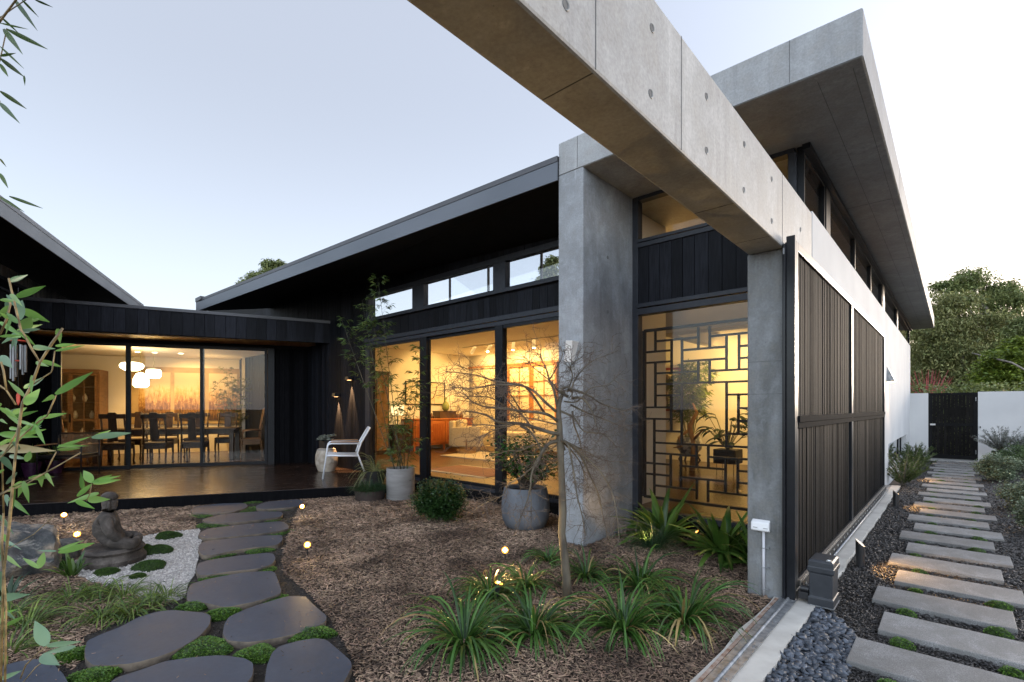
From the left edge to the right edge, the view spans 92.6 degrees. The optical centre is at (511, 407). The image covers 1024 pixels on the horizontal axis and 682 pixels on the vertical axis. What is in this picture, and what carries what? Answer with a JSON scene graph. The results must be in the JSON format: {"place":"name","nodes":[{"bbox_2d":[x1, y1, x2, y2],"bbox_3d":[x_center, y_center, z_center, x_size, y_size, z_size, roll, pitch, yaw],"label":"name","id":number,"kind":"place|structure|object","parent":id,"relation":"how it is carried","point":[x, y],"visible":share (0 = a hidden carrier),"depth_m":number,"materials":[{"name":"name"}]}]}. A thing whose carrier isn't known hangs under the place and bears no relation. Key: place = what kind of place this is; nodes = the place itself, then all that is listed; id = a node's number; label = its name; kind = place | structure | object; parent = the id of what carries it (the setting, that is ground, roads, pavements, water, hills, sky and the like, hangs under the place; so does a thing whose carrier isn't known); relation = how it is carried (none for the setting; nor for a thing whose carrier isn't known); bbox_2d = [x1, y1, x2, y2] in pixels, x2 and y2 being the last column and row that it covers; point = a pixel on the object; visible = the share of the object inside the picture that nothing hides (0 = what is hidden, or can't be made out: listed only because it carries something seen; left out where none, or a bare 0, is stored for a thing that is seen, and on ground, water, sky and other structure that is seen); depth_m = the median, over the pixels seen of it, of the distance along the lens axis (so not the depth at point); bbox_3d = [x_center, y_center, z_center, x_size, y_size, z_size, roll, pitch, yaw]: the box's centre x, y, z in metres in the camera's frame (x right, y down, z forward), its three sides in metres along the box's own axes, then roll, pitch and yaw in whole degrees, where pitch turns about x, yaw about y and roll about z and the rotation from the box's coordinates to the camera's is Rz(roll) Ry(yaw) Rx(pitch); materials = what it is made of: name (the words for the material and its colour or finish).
{"place":"outdoors","nodes":[
{"label":"outdoors","id":0,"kind":"place"},
{"bbox_2d":[0,0,51,211],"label":"overhanging bamboo","id":1,"kind":"object","parent":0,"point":[11,39],"visible":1,"depth_m":1.36,"materials":[{"name":"green plant"}]},
{"bbox_2d":[55,502,354,681],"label":"path bed","id":2,"kind":"object","parent":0,"point":[261,677],"visible":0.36,"depth_m":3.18,"materials":[{"name":"soil"}]},
{"bbox_2d":[2,659,67,681],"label":"stepping stone","id":3,"kind":"object","parent":2,"relation":"on","point":[47,673],"visible":0.79,"depth_m":2.52,"materials":[{"name":"stone"}]},
{"bbox_2d":[65,666,122,681],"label":"ground cover clump","id":4,"kind":"object","parent":2,"relation":"on","point":[101,674],"visible":1,"depth_m":2.51,"materials":[{"name":"plant"}]},
{"bbox_2d":[84,610,211,671],"bbox_3d":[-2.163,1.390,2.930,0.619,0.060,0.690,0,0,10],"label":"stepping stone","id":5,"kind":"object","parent":2,"relation":"on","point":[151,644],"visible":0.82,"depth_m":2.88,"materials":[{"name":"stone"}]},
{"bbox_2d":[111,655,253,681],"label":"stepping stone","id":6,"kind":"object","parent":2,"relation":"on","point":[218,668],"visible":0.98,"depth_m":2.53,"materials":[{"name":"stone"}]},
{"bbox_2d":[172,635,233,659],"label":"ground cover clump","id":7,"kind":"object","parent":2,"relation":"on","point":[208,645],"visible":0.89,"depth_m":2.79,"materials":[{"name":"plant"}]},
{"bbox_2d":[191,503,247,515],"bbox_3d":[-3.987,1.390,6.663,0.705,0.060,0.679,0,0,-13],"label":"stepping stone","id":8,"kind":"object","parent":2,"relation":"on","point":[218,509],"visible":0.81,"depth_m":6.59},
{"bbox_2d":[186,571,280,609],"bbox_3d":[-2.092,1.390,3.690,0.612,0.060,0.750,0,0,-32],"label":"stepping stone","id":9,"kind":"object","parent":2,"relation":"on","point":[246,590],"visible":0.79,"depth_m":3.65,"materials":[{"name":"stone"}]},
{"bbox_2d":[196,553,275,578],"bbox_3d":[-2.411,1.390,4.292,0.614,0.060,0.489,0,0,-26],"label":"stepping stone","id":10,"kind":"object","parent":2,"relation":"on","point":[234,565],"visible":0.88,"depth_m":4.25,"materials":[{"name":"stone"}]},
{"bbox_2d":[198,535,282,559],"bbox_3d":[-2.706,1.390,4.900,0.754,0.060,0.593,0,0,-28],"label":"stepping stone","id":11,"kind":"object","parent":2,"relation":"on","point":[220,547],"visible":0.91,"depth_m":4.86,"materials":[{"name":"stone"}]},
{"bbox_2d":[202,511,282,525],"bbox_3d":[-3.355,1.390,6.120,0.897,0.060,0.604,0,0,-22],"label":"stepping stone","id":12,"kind":"object","parent":2,"relation":"on","point":[231,519],"visible":0.86,"depth_m":6.07,"materials":[{"name":"stone"}]},
{"bbox_2d":[198,521,288,541],"bbox_3d":[-2.989,1.390,5.480,0.891,0.060,0.575,0,0,-29],"label":"stepping stone","id":13,"kind":"object","parent":2,"relation":"on","point":[244,530],"visible":0.82,"depth_m":5.43,"materials":[{"name":"stone"}]},
{"bbox_2d":[233,642,274,664],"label":"ground cover clump","id":14,"kind":"object","parent":2,"relation":"on","point":[259,654],"visible":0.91,"depth_m":2.73,"materials":[{"name":"plant"}]},
{"bbox_2d":[222,596,326,648],"bbox_3d":[-1.538,1.390,3.163,0.642,0.060,0.618,0,0,42],"label":"stepping stone","id":15,"kind":"object","parent":2,"relation":"on","point":[263,622],"visible":0.85,"depth_m":3.10,"materials":[{"name":"stone"}]},
{"bbox_2d":[265,638,351,681],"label":"stepping stone","id":16,"kind":"object","parent":2,"relation":"on","point":[317,656],"visible":0.98,"depth_m":2.60,"materials":[{"name":"stone"}]},
{"bbox_2d":[287,625,337,642],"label":"ground cover clump","id":17,"kind":"object","parent":2,"relation":"on","point":[323,632],"visible":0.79,"depth_m":2.97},
{"bbox_2d":[0,0,1023,343],"label":"sky","id":18,"kind":"structure","parent":0,"point":[176,147],"materials":[{"name":"blue"}]},
{"bbox_2d":[678,453,700,465],"bbox_3d":[3.644,1.082,10.056,0.435,0.264,0.435,0,0,-3],"label":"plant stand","id":19,"kind":"object","parent":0,"point":[699,455],"visible":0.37,"depth_m":9.91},
{"bbox_2d":[666,359,718,453],"bbox_3d":[3.664,-0.041,10.087,1.143,1.982,1.200,0,0,42],"label":"indoor bamboo","id":20,"kind":"object","parent":19,"relation":"on","point":[694,393],"visible":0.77,"depth_m":9.92,"materials":[{"name":"plant"}]},
{"bbox_2d":[786,461,1023,681],"bbox_3d":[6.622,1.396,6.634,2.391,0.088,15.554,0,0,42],"label":"black mulch","id":21,"kind":"object","parent":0,"point":[894,519],"visible":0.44,"depth_m":4.42,"materials":[{"name":"gravel"}]},
{"bbox_2d":[765,607,856,681],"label":"blue pebbles","id":22,"kind":"object","parent":21,"relation":"on","point":[836,649],"visible":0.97,"depth_m":2.75,"materials":[{"name":"gravel"}]},
{"bbox_2d":[886,453,928,484],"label":"spiky shrub","id":23,"kind":"object","parent":21,"relation":"on","point":[906,474],"visible":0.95,"depth_m":8.80,"materials":[{"name":"green plant"}]},
{"bbox_2d":[846,637,1023,681],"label":"path plank","id":24,"kind":"object","parent":21,"relation":"on","point":[896,663],"visible":0.78,"depth_m":2.58,"materials":[{"name":"grey stone"}]},
{"bbox_2d":[872,585,1017,635],"bbox_3d":[2.968,1.403,3.394,0.730,0.075,0.365,0,0,42],"label":"path plank","id":25,"kind":"object","parent":21,"relation":"on","point":[964,612],"visible":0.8,"depth_m":3.33,"materials":[{"name":"grey stone"}]},
{"bbox_2d":[888,553,1003,584],"bbox_3d":[3.736,1.403,4.242,0.730,0.075,0.365,0,0,42],"label":"path plank","id":26,"kind":"object","parent":21,"relation":"on","point":[978,573],"visible":0.76,"depth_m":4.19,"materials":[{"name":"grey stone"}]},
{"bbox_2d":[899,530,994,552],"bbox_3d":[4.505,1.403,5.090,0.730,0.075,0.365,0,0,42],"label":"path plank","id":27,"kind":"object","parent":21,"relation":"on","point":[941,540],"visible":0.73,"depth_m":5.04,"materials":[{"name":"grey stone"}]},
{"bbox_2d":[907,514,989,530],"bbox_3d":[5.275,1.403,5.935,0.730,0.075,0.365,0,0,42],"label":"path plank","id":28,"kind":"object","parent":21,"relation":"on","point":[954,522],"visible":0.74,"depth_m":5.89,"materials":[{"name":"grey stone"}]},
{"bbox_2d":[878,611,1023,672],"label":"path plank","id":29,"kind":"object","parent":21,"relation":"on","point":[979,646],"visible":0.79,"depth_m":2.89,"materials":[{"name":"grey stone"}]},
{"bbox_2d":[913,523,1003,541],"bbox_3d":[4.955,1.403,5.454,0.730,0.075,0.365,0,0,42],"label":"path plank","id":30,"kind":"object","parent":21,"relation":"on","point":[968,533],"visible":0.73,"depth_m":5.41,"materials":[{"name":"grey stone"}]},
{"bbox_2d":[894,570,1023,609],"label":"path plank","id":31,"kind":"object","parent":21,"relation":"on","point":[970,590],"visible":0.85,"depth_m":3.72,"materials":[{"name":"grey stone"}]},
{"bbox_2d":[906,542,1013,568],"bbox_3d":[4.185,1.403,4.607,0.730,0.075,0.365,0,0,42],"label":"path plank","id":32,"kind":"object","parent":21,"relation":"on","point":[986,559],"visible":0.74,"depth_m":4.56,"materials":[{"name":"grey stone"}]},
{"bbox_2d":[967,447,1023,481],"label":"shrub","id":33,"kind":"object","parent":21,"relation":"on","point":[989,467],"visible":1,"depth_m":9.13,"materials":[{"name":"green plant"}]},
{"bbox_2d":[973,426,1023,463],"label":"silver shrub","id":34,"kind":"object","parent":21,"relation":"on","point":[996,444],"visible":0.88,"depth_m":11.56,"materials":[{"name":"grey plant"}]},
{"bbox_2d":[992,476,1023,510],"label":"shrub","id":35,"kind":"object","parent":21,"relation":"on","point":[1015,491],"visible":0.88,"depth_m":6.61,"materials":[{"name":"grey plant"}]},
{"bbox_2d":[889,458,964,485],"bbox_3d":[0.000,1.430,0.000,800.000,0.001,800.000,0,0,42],"label":"ground","id":36,"kind":"structure","parent":0,"point":[894,482],"depth_m":9.28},
{"bbox_2d":[0,195,143,481],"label":"side pavilion","id":37,"kind":"structure","parent":36,"relation":"on","point":[37,254],"depth_m":8.55,"materials":[{"name":"wood"}]},
{"bbox_2d":[10,340,26,404],"bbox_3d":[-5.952,-0.742,5.900,0.170,1.417,0.170,0,0,42],"label":"wind chime","id":38,"kind":"object","parent":37,"relation":"hanging from","point":[22,360],"visible":0.84,"depth_m":5.88,"materials":[{"name":"grey metal"}]},
{"bbox_2d":[74,529,201,602],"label":"white gravel","id":39,"kind":"structure","parent":36,"relation":"on","point":[192,541],"depth_m":4.28,"materials":[{"name":"gravel"}]},
{"bbox_2d":[81,491,146,570],"bbox_3d":[-3.616,1.083,4.449,0.508,0.655,0.481,0,0,42],"label":"stone statue","id":40,"kind":"object","parent":39,"relation":"on","point":[118,545],"visible":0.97,"depth_m":4.32,"materials":[{"name":"stone"}]},
{"bbox_2d":[0,483,423,517],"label":"deck edge","id":41,"kind":"object","parent":36,"relation":"on","point":[126,504],"visible":0.22,"depth_m":6.94,"materials":[{"name":"wood"}]},
{"bbox_2d":[0,462,424,505],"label":"deck","id":42,"kind":"structure","parent":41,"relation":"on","point":[162,482],"depth_m":8.29,"materials":[{"name":"wood"}]},
{"bbox_2d":[34,432,100,474],"bbox_3d":[-8.306,0.858,9.191,0.740,0.774,0.644,0,0,-13],"label":"black rope armchair","id":43,"kind":"object","parent":42,"relation":"on","point":[89,450],"visible":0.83,"depth_m":9.41,"materials":[{"name":"brown wood"}]},
{"bbox_2d":[349,452,396,488],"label":"potted fern","id":44,"kind":"object","parent":42,"relation":"on","point":[374,473],"visible":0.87,"depth_m":7.65,"materials":[{"name":"green plant"}]},
{"bbox_2d":[0,492,772,681],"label":"mulch bed","id":45,"kind":"object","parent":36,"relation":"on","point":[421,671],"depth_m":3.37,"materials":[{"name":"brown wood"}]},
{"bbox_2d":[0,521,61,580],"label":"boulder","id":46,"kind":"object","parent":45,"relation":"on","point":[45,537],"visible":0.62,"depth_m":4.07,"materials":[{"name":"stone"}]},
{"bbox_2d":[0,586,86,641],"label":"grass clump","id":47,"kind":"object","parent":45,"relation":"on","point":[31,613],"visible":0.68,"depth_m":3.19,"materials":[{"name":"plant"}]},
{"bbox_2d":[0,275,129,681],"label":"bamboo","id":48,"kind":"object","parent":45,"relation":"on","point":[41,635],"visible":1,"depth_m":1.01,"materials":[{"name":"green plant"}]},
{"bbox_2d":[55,585,141,633],"bbox_3d":[-2.741,1.365,3.270,0.594,0.244,0.602,0,0,11],"label":"grass clump","id":49,"kind":"object","parent":45,"relation":"on","point":[89,612],"visible":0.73,"depth_m":3.20,"materials":[{"name":"plant"}]},
{"bbox_2d":[80,593,165,630],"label":"grass clump","id":50,"kind":"object","parent":45,"relation":"on","point":[132,613],"visible":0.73,"depth_m":3.25,"materials":[{"name":"plant"}]},
{"bbox_2d":[344,476,389,501],"bbox_3d":[-2.163,1.210,7.503,0.795,0.381,0.783,0,0,42],"label":"grass bowl","id":51,"kind":"object","parent":45,"relation":"on","point":[368,492],"depth_m":7.34,"materials":[{"name":"plant"}]},
{"bbox_2d":[337,273,432,500],"bbox_3d":[-1.926,-0.321,7.536,1.786,3.441,0.981,0,0,42],"label":"potted bamboo","id":52,"kind":"object","parent":45,"relation":"on","point":[400,485],"visible":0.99,"depth_m":7.42,"materials":[{"name":"plant"}]},
{"bbox_2d":[405,473,470,523],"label":"shrub","id":53,"kind":"object","parent":45,"relation":"on","point":[434,499],"visible":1,"depth_m":5.91,"materials":[{"name":"green plant"}]},
{"bbox_2d":[378,571,539,681],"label":"strappy plant","id":54,"kind":"object","parent":45,"relation":"on","point":[467,632],"visible":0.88,"depth_m":2.86,"materials":[{"name":"green plant"}]},
{"bbox_2d":[439,566,539,614],"bbox_3d":[-0.177,1.330,3.649,0.822,0.455,0.860,0,0,42],"label":"strappy plant","id":55,"kind":"object","parent":45,"relation":"on","point":[481,585],"visible":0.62,"depth_m":3.58,"materials":[{"name":"green plant"}]},
{"bbox_2d":[486,424,557,530],"bbox_3d":[0.143,0.794,5.777,0.873,1.211,1.030,0,0,-20],"label":"potted camellia","id":56,"kind":"object","parent":45,"relation":"on","point":[541,504],"visible":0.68,"depth_m":5.58,"materials":[{"name":"plant"}]},
{"bbox_2d":[489,557,560,602],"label":"strappy plant","id":57,"kind":"object","parent":45,"relation":"on","point":[533,578],"visible":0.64,"depth_m":3.77,"materials":[{"name":"green plant"}]},
{"bbox_2d":[474,580,597,661],"bbox_3d":[0.140,1.346,3.031,0.964,0.498,0.878,0,0,23],"label":"strappy plant","id":58,"kind":"object","parent":45,"relation":"on","point":[545,625],"visible":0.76,"depth_m":2.96,"materials":[{"name":"green plant"}]},
{"bbox_2d":[416,324,660,603],"bbox_3d":[0.232,0.380,3.499,1.731,2.082,1.091,0,0,0],"label":"weeping tree","id":59,"kind":"object","parent":45,"relation":"on","point":[559,441],"visible":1,"depth_m":3.52,"materials":[{"name":"brown plant"}]},
{"bbox_2d":[548,544,617,590],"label":"strappy plant","id":60,"kind":"object","parent":45,"relation":"on","point":[585,571],"visible":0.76,"depth_m":4.02,"materials":[{"name":"green plant"}]},
{"bbox_2d":[554,563,690,666],"bbox_3d":[0.676,1.349,3.108,1.127,0.555,1.112,0,0,42],"label":"strappy plant","id":61,"kind":"object","parent":45,"relation":"on","point":[621,617],"visible":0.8,"depth_m":3.04,"materials":[{"name":"green plant"}]},
{"bbox_2d":[584,544,699,607],"bbox_3d":[0.981,1.358,3.829,1.025,0.481,1.025,0,0,42],"label":"strappy plant","id":62,"kind":"object","parent":45,"relation":"on","point":[643,572],"visible":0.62,"depth_m":3.79,"materials":[{"name":"green plant"}]},
{"bbox_2d":[623,517,693,558],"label":"grass tuft","id":63,"kind":"object","parent":45,"relation":"on","point":[657,539],"visible":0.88,"depth_m":4.79,"materials":[{"name":"green plant"}]},
{"bbox_2d":[610,484,717,550],"bbox_3d":[1.517,1.124,5.216,1.222,0.678,1.037,0,0,1],"label":"bromeliad","id":64,"kind":"object","parent":45,"relation":"on","point":[660,513],"visible":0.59,"depth_m":5.13,"materials":[{"name":"green plant"}]},
{"bbox_2d":[625,565,759,655],"bbox_3d":[1.111,1.352,3.160,1.013,0.562,1.025,0,0,-15],"label":"strappy plant","id":65,"kind":"object","parent":45,"relation":"on","point":[691,613],"visible":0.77,"depth_m":3.11,"materials":[{"name":"green plant"}]},
{"bbox_2d":[669,502,747,572],"bbox_3d":[2.003,1.177,4.591,1.065,0.556,1.014,0,0,-16],"label":"bromeliad","id":66,"kind":"object","parent":45,"relation":"on","point":[716,540],"visible":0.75,"depth_m":4.50,"materials":[{"name":"green plant"}]},
{"bbox_2d":[195,0,933,598],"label":"house","id":67,"kind":"structure","parent":36,"relation":"on","point":[671,198],"depth_m":5.28,"materials":[{"name":"concrete"}]},
{"bbox_2d":[15,297,329,471],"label":"dining wing","id":68,"kind":"structure","parent":67,"relation":"attached to","point":[110,336],"depth_m":10.45,"materials":[{"name":"wood"}]},
{"bbox_2d":[62,369,107,456],"bbox_3d":[-11.403,0.125,12.779,1.200,2.250,0.605,0,0,-21],"label":"display cabinet","id":69,"kind":"object","parent":68,"relation":"on","point":[93,386],"visible":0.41,"depth_m":12.92,"materials":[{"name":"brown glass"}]},
{"bbox_2d":[58,342,130,470],"bbox_3d":[-8.365,-0.033,9.824,1.180,2.531,0.040,0,0,-21],"label":"sliding door","id":70,"kind":"structure","parent":68,"relation":"in","point":[129,346],"depth_m":9.84,"materials":[{"name":"metal"}]},
{"bbox_2d":[98,412,135,465],"bbox_3d":[-8.739,0.677,10.838,0.506,1.165,0.605,0,0,-20],"label":"dining chair","id":71,"kind":"object","parent":68,"relation":"on","point":[111,425],"visible":0.88,"depth_m":10.63,"materials":[{"name":"wood"}]},
{"bbox_2d":[140,412,173,464],"bbox_3d":[-8.039,0.677,11.104,0.506,1.165,0.605,0,0,-19],"label":"dining chair","id":72,"kind":"object","parent":68,"relation":"on","point":[155,442],"visible":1,"depth_m":10.90,"materials":[{"name":"wood"}]},
{"bbox_2d":[89,427,241,463],"bbox_3d":[-8.299,0.870,11.930,2.900,0.760,1.000,0,0,-21],"label":"dining table","id":73,"kind":"object","parent":68,"relation":"on","point":[230,431],"visible":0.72,"depth_m":11.82,"materials":[{"name":"wood"}]},
{"bbox_2d":[126,345,204,467],"bbox_3d":[-7.272,-0.033,10.288,1.390,2.531,0.040,0,0,-21],"label":"sliding door","id":74,"kind":"structure","parent":68,"relation":"in","point":[175,464],"depth_m":10.26,"materials":[{"name":"metal"}]},
{"bbox_2d":[131,367,239,423],"bbox_3d":[-9.220,-0.350,13.957,2.840,1.600,0.056,0,0,-21],"label":"wall picture","id":75,"kind":"object","parent":68,"relation":"attached to","point":[174,389],"depth_m":13.88,"materials":[{"name":"paper"}]},
{"bbox_2d":[179,412,209,462],"bbox_3d":[-7.366,0.677,11.361,0.506,1.165,0.605,0,0,-19],"label":"dining chair","id":76,"kind":"object","parent":68,"relation":"on","point":[189,417],"visible":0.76,"depth_m":11.14,"materials":[{"name":"wood"}]},
{"bbox_2d":[210,366,251,452],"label":"indoor bamboo","id":77,"kind":"object","parent":68,"relation":"on","point":[229,403],"visible":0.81,"depth_m":13.55,"materials":[{"name":"plant"}]},
{"bbox_2d":[200,347,266,465],"bbox_3d":[-6.061,-0.033,10.675,1.290,2.531,0.088,0,0,-21],"label":"sliding door","id":78,"kind":"structure","parent":68,"relation":"in","point":[201,348],"depth_m":10.59,"materials":[{"name":"metal"}]},
{"bbox_2d":[375,371,388,454],"bbox_3d":[-3.684,0.125,12.713,0.570,2.150,0.800,0,0,42],"label":"side cabinet","id":79,"kind":"object","parent":67,"relation":"on","point":[379,412],"visible":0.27,"depth_m":12.64,"materials":[{"name":"wood"}]},
{"bbox_2d":[402,418,473,450],"bbox_3d":[-2.141,0.750,14.486,0.537,0.900,2.300,0,0,42],"label":"sideboard","id":80,"kind":"object","parent":67,"relation":"on","point":[439,431],"visible":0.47,"depth_m":14.10,"materials":[{"name":"brown wood"}]},
{"bbox_2d":[429,327,494,488],"bbox_3d":[-0.803,-0.002,7.753,1.700,2.392,0.045,0,0,42],"label":"sliding door","id":81,"kind":"structure","parent":67,"relation":"in","point":[492,328],"depth_m":8.03,"materials":[{"name":"metal"}]},
{"bbox_2d":[365,240,558,321],"bbox_3d":[-0.815,-1.933,7.740,5.400,0.534,0.140,0,0,42],"label":"highlight window frame","id":82,"kind":"structure","parent":67,"relation":"in","point":[501,265],"depth_m":7.47,"materials":[{"name":"grey metal"}]},
{"bbox_2d":[449,419,490,446],"bbox_3d":[-1.167,0.690,13.790,0.990,0.740,1.020,0,0,14],"label":"sofa","id":83,"kind":"object","parent":67,"relation":"on","point":[455,431],"visible":0.81,"depth_m":13.35,"materials":[{"name":"beige fabric"}]},
{"bbox_2d":[431,465,510,477],"bbox_3d":[-0.762,1.194,9.325,1.690,0.011,1.040,0,0,42],"label":"rug","id":84,"kind":"object","parent":67,"relation":"on","point":[472,471],"visible":0.69,"depth_m":9.31,"materials":[{"name":"beige fabric"}]},
{"bbox_2d":[472,367,494,446],"bbox_3d":[-0.713,-0.030,15.115,1.450,2.460,0.050,0,0,42],"label":"paper screen","id":85,"kind":"object","parent":67,"relation":"on","point":[475,407],"visible":0.33,"depth_m":15.30,"materials":[{"name":"beige paper"}]},
{"bbox_2d":[507,364,530,420],"bbox_3d":[0.210,-0.030,14.280,0.900,2.460,0.050,0,0,42],"label":"paper screen","id":86,"kind":"object","parent":67,"relation":"on","point":[515,376],"visible":0.28,"depth_m":14.27,"materials":[{"name":"paper"}]},
{"bbox_2d":[491,420,556,451],"bbox_3d":[0.534,0.715,13.028,2.300,0.730,0.870,0,0,42],"label":"sofa","id":87,"kind":"object","parent":67,"relation":"on","point":[538,424],"visible":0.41,"depth_m":12.92,"materials":[{"name":"beige fabric"}]},
{"bbox_2d":[531,362,556,420],"bbox_3d":[0.892,-0.030,13.662,0.900,2.460,0.050,0,0,42],"label":"paper screen","id":88,"kind":"object","parent":67,"relation":"on","point":[538,385],"visible":0.41,"depth_m":13.67,"materials":[{"name":"paper"}]},
{"bbox_2d":[632,148,796,529],"bbox_3d":[2.059,-0.511,5.171,1.690,3.862,0.130,0,0,42],"label":"entrance window frame","id":89,"kind":"structure","parent":67,"relation":"in","point":[738,295],"depth_m":5.61,"materials":[{"name":"grey metal"}]},
{"bbox_2d":[695,413,747,473],"bbox_3d":[3.968,0.645,9.098,1.046,1.110,1.165,0,0,-14],"label":"broadleaf houseplant","id":90,"kind":"object","parent":67,"relation":"on","point":[728,452],"visible":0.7,"depth_m":8.96,"materials":[{"name":"green plant"}]},
{"bbox_2d":[797,146,824,227],"bbox_3d":[3.030,-2.076,4.939,0.060,0.732,0.990,0,0,42],"label":"clerestory window","id":91,"kind":"structure","parent":67,"relation":"in","point":[803,162],"depth_m":4.78,"materials":[{"name":"metal"}]},
{"bbox_2d":[830,196,881,305],"bbox_3d":[5.309,-2.076,7.456,0.060,0.732,5.340,0,0,42],"label":"clerestory window","id":92,"kind":"structure","parent":67,"relation":"in","point":[840,232],"depth_m":6.85,"materials":[{"name":"glass"}]},
{"bbox_2d":[690,485,900,681],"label":"concrete kerb","id":93,"kind":"structure","parent":36,"relation":"on","point":[761,662],"depth_m":3.05,"materials":[{"name":"concrete"}]},
{"bbox_2d":[782,235,795,599],"bbox_3d":[1.982,0.095,3.500,0.078,2.650,0.057,0,0,42],"label":"gate post","id":94,"kind":"object","parent":93,"relation":"on","point":[789,418],"visible":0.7,"depth_m":3.49,"materials":[{"name":"metal"}]},
{"bbox_2d":[696,484,890,681],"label":"gate track","id":95,"kind":"structure","parent":93,"relation":"on","point":[727,665],"depth_m":2.85,"materials":[{"name":"metal"}]},
{"bbox_2d":[785,241,887,588],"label":"sliding gate","id":96,"kind":"structure","parent":95,"relation":"on","point":[841,488],"depth_m":4.65,"materials":[{"name":"wood"}]},
{"bbox_2d":[799,552,839,609],"bbox_3d":[2.179,1.205,3.473,0.217,0.334,0.232,0,0,42],"label":"gate motor","id":97,"kind":"object","parent":93,"relation":"on","point":[821,590],"visible":1,"depth_m":3.38,"materials":[{"name":"grey plastic"}]},
{"bbox_2d":[910,287,1020,392],"bbox_3d":[23.965,-2.463,25.964,5.366,8.004,5.539,0,0,42],"label":"tree","id":98,"kind":"object","parent":36,"relation":"on","point":[940,350],"visible":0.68,"depth_m":25.32,"materials":[{"name":"green plant"}]},
{"bbox_2d":[910,391,1023,462],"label":"garden wall","id":99,"kind":"structure","parent":36,"relation":"on","point":[1000,409],"depth_m":12.37,"materials":[{"name":"paint"}]},
{"bbox_2d":[928,392,977,459],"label":"garden gate","id":100,"kind":"structure","parent":99,"relation":"attached to","point":[964,411],"depth_m":12.81,"materials":[{"name":"wood"}]},
{"bbox_2d":[910,264,1023,366],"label":"tree","id":101,"kind":"object","parent":36,"relation":"on","point":[1004,293],"visible":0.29,"depth_m":37.21,"materials":[{"name":"green plant"}]},
{"bbox_2d":[910,380,1023,454],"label":"hedge","id":102,"kind":"object","parent":36,"relation":"on","point":[976,385],"visible":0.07,"depth_m":14.17,"materials":[{"name":"green plant"}]},
{"bbox_2d":[959,336,1023,391],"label":"tree","id":103,"kind":"object","parent":36,"relation":"on","point":[1008,366],"visible":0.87,"depth_m":19.76,"materials":[{"name":"green plant"}]},
{"bbox_2d":[989,304,1023,356],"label":"tree","id":104,"kind":"object","parent":36,"relation":"on","point":[1018,330],"visible":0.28,"depth_m":24.07,"materials":[{"name":"green plant"}]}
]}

